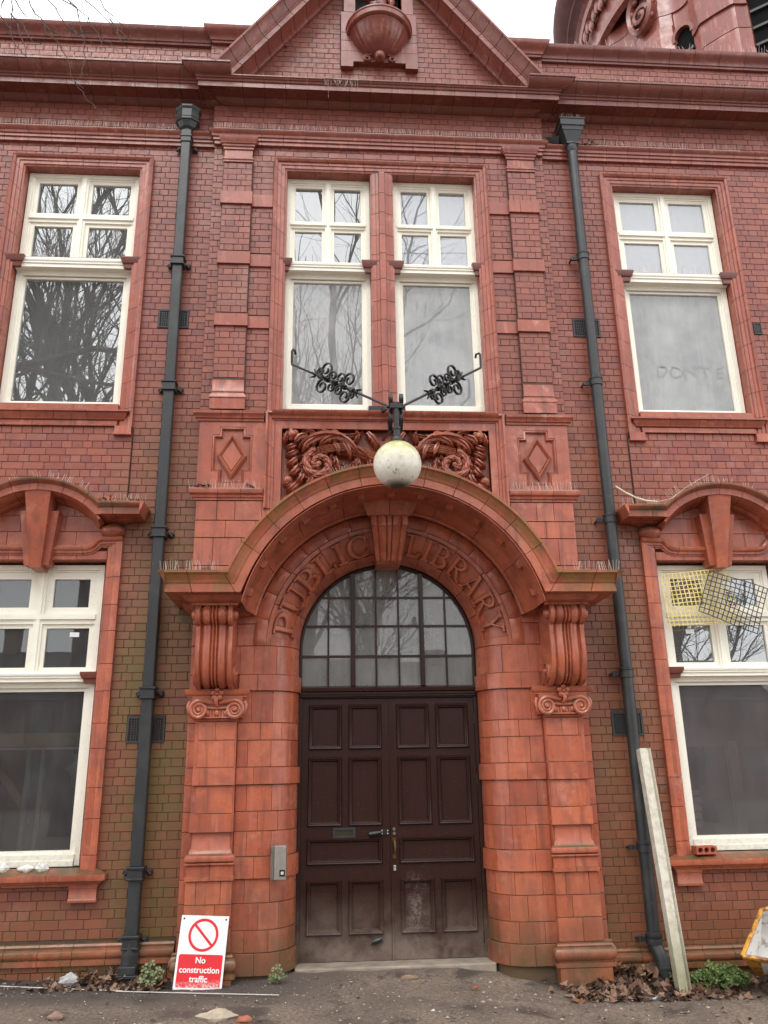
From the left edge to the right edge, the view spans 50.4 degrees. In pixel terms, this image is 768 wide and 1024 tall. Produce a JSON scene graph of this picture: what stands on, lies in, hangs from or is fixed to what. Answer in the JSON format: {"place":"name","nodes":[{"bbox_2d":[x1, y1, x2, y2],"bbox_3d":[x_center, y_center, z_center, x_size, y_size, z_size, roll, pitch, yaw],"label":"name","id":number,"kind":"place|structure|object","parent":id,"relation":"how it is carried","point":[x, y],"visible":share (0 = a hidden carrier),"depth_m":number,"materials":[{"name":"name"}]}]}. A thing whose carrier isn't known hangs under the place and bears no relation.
{"place":"outdoors","nodes":[
{"label":"outdoors","id":0,"kind":"place"},
{"bbox_2d":[0,0,555,42],"label":"sky","id":1,"kind":"structure","parent":0,"point":[516,18],"materials":[{"name":"white"}]},
{"bbox_2d":[0,968,767,1023],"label":"ground","id":2,"kind":"structure","parent":0,"point":[428,989],"depth_m":6.51,"materials":[{"name":"grey gravel"}]},
{"bbox_2d":[0,976,50,989],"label":"fallen leaves","id":3,"kind":"object","parent":2,"relation":"on","point":[38,980],"visible":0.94,"depth_m":6.91,"materials":[{"name":"brown plant"}]},
{"bbox_2d":[47,1011,65,1020],"bbox_3d":[-2.434,3.742,6.053,0.124,0.075,0.087,0,-18,-4],"label":"stone","id":4,"kind":"object","parent":2,"relation":"on","point":[55,1015],"visible":0.93,"depth_m":6.03,"materials":[{"name":"beige stone"}]},
{"bbox_2d":[58,972,78,986],"bbox_3d":[-2.678,3.983,6.937,0.180,0.125,0.111,0,-18,-4],"label":"plastic wrap","id":5,"kind":"object","parent":2,"relation":"on","point":[70,977],"visible":0.77,"depth_m":6.91,"materials":[{"name":"white plastic"}]},
{"bbox_2d":[0,0,142,121],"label":"bare tree","id":6,"kind":"object","parent":2,"relation":"on","point":[74,6],"visible":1,"depth_m":5.88,"materials":[{"name":"brown plant"}]},
{"bbox_2d":[26,965,171,993],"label":"fallen leaves","id":7,"kind":"object","parent":2,"relation":"on","point":[85,977],"visible":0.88,"depth_m":6.89,"materials":[{"name":"brown plant"}]},
{"bbox_2d":[0,986,278,995],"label":"white rod","id":8,"kind":"object","parent":2,"relation":"on","point":[152,992],"visible":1,"depth_m":6.73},
{"bbox_2d":[137,960,163,985],"bbox_3d":[-1.976,3.913,6.923,0.223,0.204,0.136,0,-18,-4],"label":"weed plant","id":9,"kind":"object","parent":2,"relation":"on","point":[151,975],"visible":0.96,"depth_m":6.91,"materials":[{"name":"green plant"}]},
{"bbox_2d":[172,915,228,989],"bbox_3d":[-1.561,3.770,6.974,0.408,0.575,0.011,3,-30,-3],"label":"site sign","id":10,"kind":"object","parent":2,"relation":"on","point":[200,958],"visible":1,"depth_m":6.97,"materials":[{"name":"paint"}]},
{"bbox_2d":[195,1008,238,1021],"bbox_3d":[-1.241,3.755,6.059,0.297,0.126,0.164,9,-20,-28],"label":"stone","id":11,"kind":"object","parent":2,"relation":"on","point":[217,1014],"visible":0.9,"depth_m":6.04,"materials":[{"name":"beige stone"}]},
{"bbox_2d":[236,1015,251,1022],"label":"brick fragment","id":12,"kind":"object","parent":2,"relation":"on","point":[245,1019],"visible":1,"depth_m":5.98,"materials":[{"name":"orange brick"}]},
{"bbox_2d":[268,963,286,983],"bbox_3d":[-0.909,3.945,6.967,0.166,0.155,0.113,0,-18,-4],"label":"weed plant","id":13,"kind":"object","parent":2,"relation":"on","point":[272,976],"visible":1,"depth_m":6.96,"materials":[{"name":"green plant"}]},
{"bbox_2d":[63,981,644,1020],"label":"fallen leaves","id":14,"kind":"object","parent":2,"relation":"on","point":[323,994],"visible":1,"depth_m":6.58,"materials":[{"name":"brown plant"}]},
{"bbox_2d":[0,0,767,988],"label":"library building","id":15,"kind":"structure","parent":2,"relation":"on","point":[392,720],"depth_m":8.79,"materials":[{"name":"brick"}]},
{"bbox_2d":[0,863,9,872],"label":"crumpled paper","id":16,"kind":"object","parent":15,"relation":"on","point":[4,867],"visible":1,"depth_m":7.30,"materials":[{"name":"white paper"}]},
{"bbox_2d":[16,864,33,872],"bbox_3d":[-3.218,3.203,7.323,0.156,0.075,0.065,0,-18,-4],"label":"crumpled paper","id":17,"kind":"object","parent":15,"relation":"on","point":[26,868],"visible":1,"depth_m":7.30,"materials":[{"name":"white paper"}]},
{"bbox_2d":[16,747,46,850],"bbox_3d":[-3.126,3.116,8.088,0.940,1.660,0.050,0,-18,-4],"label":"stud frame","id":18,"kind":"object","parent":15,"relation":"on","point":[25,800],"visible":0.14,"depth_m":8.12,"materials":[{"name":"metal"}]},
{"bbox_2d":[0,770,29,824],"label":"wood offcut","id":19,"kind":"object","parent":18,"relation":"attached to","point":[10,786],"visible":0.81,"depth_m":8.22,"materials":[{"name":"wood"}]},
{"bbox_2d":[0,747,78,749],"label":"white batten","id":20,"kind":"object","parent":15,"relation":"attached to","point":[48,748],"visible":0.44,"depth_m":8.06,"materials":[{"name":"white wood"}]},
{"bbox_2d":[0,733,79,746],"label":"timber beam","id":21,"kind":"structure","parent":15,"relation":"attached to","point":[35,739],"depth_m":8.10,"materials":[{"name":"wood"}]},
{"bbox_2d":[34,862,48,871],"bbox_3d":[-3.079,3.199,7.340,0.134,0.105,0.060,0,-18,-4],"label":"crumpled paper","id":22,"kind":"object","parent":15,"relation":"on","point":[41,867],"visible":1,"depth_m":7.33,"materials":[{"name":"white paper"}]},
{"bbox_2d":[9,472,93,492],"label":"bird spikes","id":23,"kind":"object","parent":15,"relation":"on","point":[65,478],"visible":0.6,"depth_m":8.26,"materials":[{"name":"plastic"}]},
{"bbox_2d":[0,565,105,867],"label":"window","id":24,"kind":"structure","parent":15,"relation":"in","point":[41,615],"depth_m":8.06,"materials":[{"name":"white paint"}]},
{"bbox_2d":[0,173,139,405],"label":"window","id":25,"kind":"structure","parent":15,"relation":"in","point":[67,332],"depth_m":9.28,"materials":[{"name":"glass"}]},
{"bbox_2d":[65,749,78,787],"bbox_3d":[-3.083,2.577,8.212,0.254,0.380,0.106,0,-18,-4],"label":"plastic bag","id":26,"kind":"object","parent":15,"relation":"hanging from","point":[71,769],"visible":0.56,"depth_m":8.17,"materials":[{"name":"grey plastic"}]},
{"bbox_2d":[25,251,121,258],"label":"bird spikes","id":27,"kind":"object","parent":15,"relation":"on","point":[73,256],"visible":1,"depth_m":9.30,"materials":[{"name":"plastic"}]},
{"bbox_2d":[3,117,174,129],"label":"bird spikes","id":28,"kind":"object","parent":15,"relation":"on","point":[163,126],"visible":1,"depth_m":9.73,"materials":[{"name":"silver metal"}]},
{"bbox_2d":[1,50,194,61],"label":"bird spikes","id":29,"kind":"object","parent":15,"relation":"on","point":[121,57],"visible":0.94,"depth_m":9.68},
{"bbox_2d":[98,495,114,500],"bbox_3d":[-2.841,-0.132,8.222,0.296,0.084,0.190,-4,-18,11],"label":"leaf clump","id":30,"kind":"object","parent":15,"relation":"on","point":[103,498],"visible":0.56,"depth_m":8.18,"materials":[{"name":"brown plant"}]},
{"bbox_2d":[109,493,145,500],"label":"bird spikes","id":31,"kind":"object","parent":15,"relation":"on","point":[127,498],"visible":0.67,"depth_m":8.20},
{"bbox_2d":[115,103,201,983],"bbox_3d":[-2.287,-0.340,8.450,0.296,9.480,0.253,0,-18,-4],"label":"drain pipe","id":32,"kind":"object","parent":15,"relation":"attached to","point":[187,123],"visible":1,"depth_m":8.11,"materials":[{"name":"metal"}]},
{"bbox_2d":[160,560,218,569],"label":"bird spikes","id":33,"kind":"object","parent":15,"relation":"on","point":[186,565],"visible":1,"depth_m":7.49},
{"bbox_2d":[197,483,210,487],"bbox_3d":[-1.864,-0.291,8.424,0.147,0.120,0.143,9,-20,-28],"label":"leaf clump","id":34,"kind":"object","parent":15,"relation":"on","point":[206,485],"visible":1,"depth_m":8.38,"materials":[{"name":"brown plant"}]},
{"bbox_2d":[188,478,259,488],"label":"bird spikes","id":35,"kind":"object","parent":15,"relation":"on","point":[231,482],"visible":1,"depth_m":8.42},
{"bbox_2d":[270,845,286,879],"bbox_3d":[-0.947,3.152,7.349,0.138,0.285,0.252,0,-18,-4],"label":"keypad box","id":36,"kind":"object","parent":15,"relation":"attached to","point":[278,870],"visible":1,"depth_m":7.25,"materials":[{"name":"grey metal"}]},
{"bbox_2d":[283,179,371,411],"bbox_3d":[-0.651,-2.574,9.439,0.994,3.057,0.203,0,-18,-4],"label":"window","id":37,"kind":"structure","parent":15,"relation":"in","point":[328,290],"depth_m":9.46,"materials":[{"name":"grey glass"}]},
{"bbox_2d":[324,78,357,87],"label":"bird spikes","id":38,"kind":"object","parent":15,"relation":"on","point":[341,79],"visible":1,"depth_m":9.84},
{"bbox_2d":[299,699,392,962],"bbox_3d":[-0.369,3.023,7.895,0.863,2.372,0.111,0,-18,-4],"label":"door","id":39,"kind":"structure","parent":15,"relation":"in","point":[346,898],"depth_m":7.87,"materials":[{"name":"paint"}]},
{"bbox_2d":[213,122,540,139],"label":"bird spikes","id":40,"kind":"object","parent":15,"relation":"on","point":[381,133],"visible":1,"depth_m":9.93,"materials":[{"name":"plastic"}]},
{"bbox_2d":[361,0,394,5],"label":"statue","id":41,"kind":"object","parent":15,"relation":"on","point":[391,2],"visible":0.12,"depth_m":10.63,"materials":[{"name":"stone"}]},
{"bbox_2d":[291,349,481,488],"bbox_3d":[0.080,-1.011,8.167,2.085,1.939,1.362,0,-18,-4],"label":"wall lamp","id":42,"kind":"object","parent":15,"relation":"attached to","point":[397,463],"visible":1,"depth_m":7.68,"materials":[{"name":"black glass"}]},
{"bbox_2d":[388,698,484,959],"bbox_3d":[0.500,3.026,7.954,0.878,2.372,0.115,0,-18,-4],"label":"door","id":43,"kind":"structure","parent":15,"relation":"in","point":[436,882],"depth_m":7.93,"materials":[{"name":"paint"}]},
{"bbox_2d":[392,182,484,411],"bbox_3d":[0.617,-2.567,9.528,0.994,3.057,0.203,0,-18,-4],"label":"window","id":44,"kind":"structure","parent":15,"relation":"in","point":[437,305],"depth_m":9.59,"materials":[{"name":"glass"}]},
{"bbox_2d":[510,481,578,490],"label":"bird spikes","id":45,"kind":"object","parent":15,"relation":"on","point":[547,486],"visible":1,"depth_m":8.64,"materials":[{"name":"clear plastic"}]},
{"bbox_2d":[564,559,619,569],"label":"bird spikes","id":46,"kind":"object","parent":15,"relation":"on","point":[596,566],"visible":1,"depth_m":7.76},
{"bbox_2d":[582,137,605,144],"bbox_3d":[2.619,-4.615,10.202,0.344,0.128,0.174,0,-18,-4],"label":"leaf clump","id":47,"kind":"object","parent":15,"relation":"on","point":[591,140],"visible":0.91,"depth_m":10.17,"materials":[{"name":"brown plant"}]},
{"bbox_2d":[546,116,673,984],"bbox_3d":[2.334,-0.285,8.747,0.440,9.568,0.277,0,-18,-4],"label":"drain pipe","id":48,"kind":"object","parent":15,"relation":"attached to","point":[568,131],"visible":0.96,"depth_m":8.51,"materials":[{"name":"metal"}]},
{"bbox_2d":[561,73,759,86],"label":"bird spikes","id":49,"kind":"object","parent":15,"relation":"on","point":[658,80],"visible":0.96,"depth_m":10.15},
{"bbox_2d":[615,475,706,502],"bbox_3d":[2.936,-0.243,8.567,0.977,0.307,0.074,-3,-18,5],"label":"rope","id":50,"kind":"object","parent":15,"relation":"on","point":[625,492],"visible":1,"depth_m":8.54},
{"bbox_2d":[591,139,739,150],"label":"bird spikes","id":51,"kind":"object","parent":15,"relation":"on","point":[661,142],"visible":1,"depth_m":10.24,"materials":[{"name":"silver metal"}]},
{"bbox_2d":[575,37,767,52],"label":"bird spikes","id":52,"kind":"object","parent":15,"relation":"on","point":[689,46],"visible":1,"depth_m":10.74,"materials":[{"name":"plastic"}]},
{"bbox_2d":[632,266,717,274],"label":"bird spikes","id":53,"kind":"object","parent":15,"relation":"on","point":[671,273],"visible":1,"depth_m":9.79,"materials":[{"name":"grey plastic"}]},
{"bbox_2d":[613,193,745,412],"bbox_3d":[3.491,-2.540,9.769,1.296,3.045,0.203,0,-18,-4],"label":"window","id":54,"kind":"structure","parent":15,"relation":"in","point":[682,321],"depth_m":9.78,"materials":[{"name":"glass"}]},
{"bbox_2d":[691,790,702,826],"bbox_3d":[3.081,3.022,8.334,0.237,0.345,0.250,0,-18,-4],"label":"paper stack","id":55,"kind":"object","parent":15,"relation":"in","point":[697,808],"visible":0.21,"depth_m":8.22,"materials":[{"name":"grey paper"}]},
{"bbox_2d":[660,568,742,626],"bbox_3d":[3.316,0.890,8.534,0.812,0.626,0.042,0,-18,-4],"label":"plastic mesh","id":56,"kind":"object","parent":15,"relation":"hanging from","point":[690,597],"visible":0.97,"depth_m":8.53,"materials":[{"name":"yellow plastic"}]},
{"bbox_2d":[691,845,717,854],"bbox_3d":[3.047,3.214,7.766,0.208,0.072,0.100,2,-18,-8],"label":"holed brick","id":57,"kind":"object","parent":15,"relation":"on","point":[702,849],"visible":1,"depth_m":7.73,"materials":[{"name":"red brick"}]},
{"bbox_2d":[657,475,753,503],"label":"bird spikes","id":58,"kind":"object","parent":15,"relation":"on","point":[692,486],"visible":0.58,"depth_m":8.71,"materials":[{"name":"silver metal"}]},
{"bbox_2d":[657,566,767,849],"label":"window","id":59,"kind":"structure","parent":15,"relation":"in","point":[718,654],"depth_m":8.58,"materials":[{"name":"white paint"}]},
{"bbox_2d":[679,681,767,746],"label":"window pane","id":60,"kind":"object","parent":15,"relation":"attached to","point":[713,716],"visible":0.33,"depth_m":9.12,"materials":[{"name":"grey glass"}]},
{"bbox_2d":[698,570,767,633],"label":"wire mesh","id":61,"kind":"object","parent":15,"relation":"attached to","point":[724,589],"visible":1,"depth_m":8.48,"materials":[{"name":"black metal"}]},
{"bbox_2d":[724,741,748,833],"bbox_3d":[3.737,3.154,8.565,0.100,1.450,0.080,0,-18,-4],"label":"door post","id":62,"kind":"object","parent":15,"relation":"on","point":[737,791],"depth_m":8.61,"materials":[{"name":"grey wood"}]},
{"bbox_2d":[400,975,417,979],"bbox_3d":[0.220,4.032,7.067,0.165,0.048,0.059,0,-18,-4],"label":"stone","id":63,"kind":"object","parent":2,"relation":"on","point":[408,977],"visible":1,"depth_m":7.05,"materials":[{"name":"brown stone"}]},
{"bbox_2d":[542,961,749,1004],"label":"fallen leaves","id":64,"kind":"object","parent":2,"relation":"on","point":[620,980],"visible":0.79,"depth_m":6.97,"materials":[{"name":"brown plant"}]},
{"bbox_2d":[553,0,767,52],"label":"tower","id":65,"kind":"structure","parent":2,"relation":"on","point":[734,25],"depth_m":15.87,"materials":[{"name":"stone"}]},
{"bbox_2d":[636,748,692,994],"bbox_3d":[2.531,3.210,7.413,0.108,2.060,0.100,0,-25,-4],"label":"concrete post","id":66,"kind":"object","parent":2,"relation":"on","point":[677,954],"visible":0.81,"depth_m":7.35,"materials":[{"name":"white concrete"}]},
{"bbox_2d":[561,999,767,1022],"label":"fallen leaves","id":67,"kind":"object","parent":2,"relation":"on","point":[724,1010],"visible":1,"depth_m":6.38,"materials":[{"name":"brown plant"}]},
{"bbox_2d":[667,972,694,980],"bbox_3d":[2.640,4.105,7.216,0.287,0.144,0.185,0,-18,-4],"label":"weed plant","id":68,"kind":"object","parent":2,"relation":"on","point":[692,979],"visible":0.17,"depth_m":7.20,"materials":[{"name":"green plant"}]},
{"bbox_2d":[689,960,750,988],"bbox_3d":[2.949,4.053,7.152,0.559,0.217,0.360,0,-18,-4],"label":"weed plant","id":69,"kind":"object","parent":2,"relation":"on","point":[723,974],"visible":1,"depth_m":7.11,"materials":[{"name":"green plant"}]},
{"bbox_2d":[690,970,767,1000],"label":"fallen leaves","id":70,"kind":"object","parent":2,"relation":"on","point":[763,984],"visible":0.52,"depth_m":7.02,"materials":[{"name":"brown plant"}]},
{"bbox_2d":[741,906,767,975],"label":"sign","id":71,"kind":"object","parent":2,"relation":"on","point":[754,953],"visible":1,"depth_m":7.05,"materials":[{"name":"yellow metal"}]}
]}

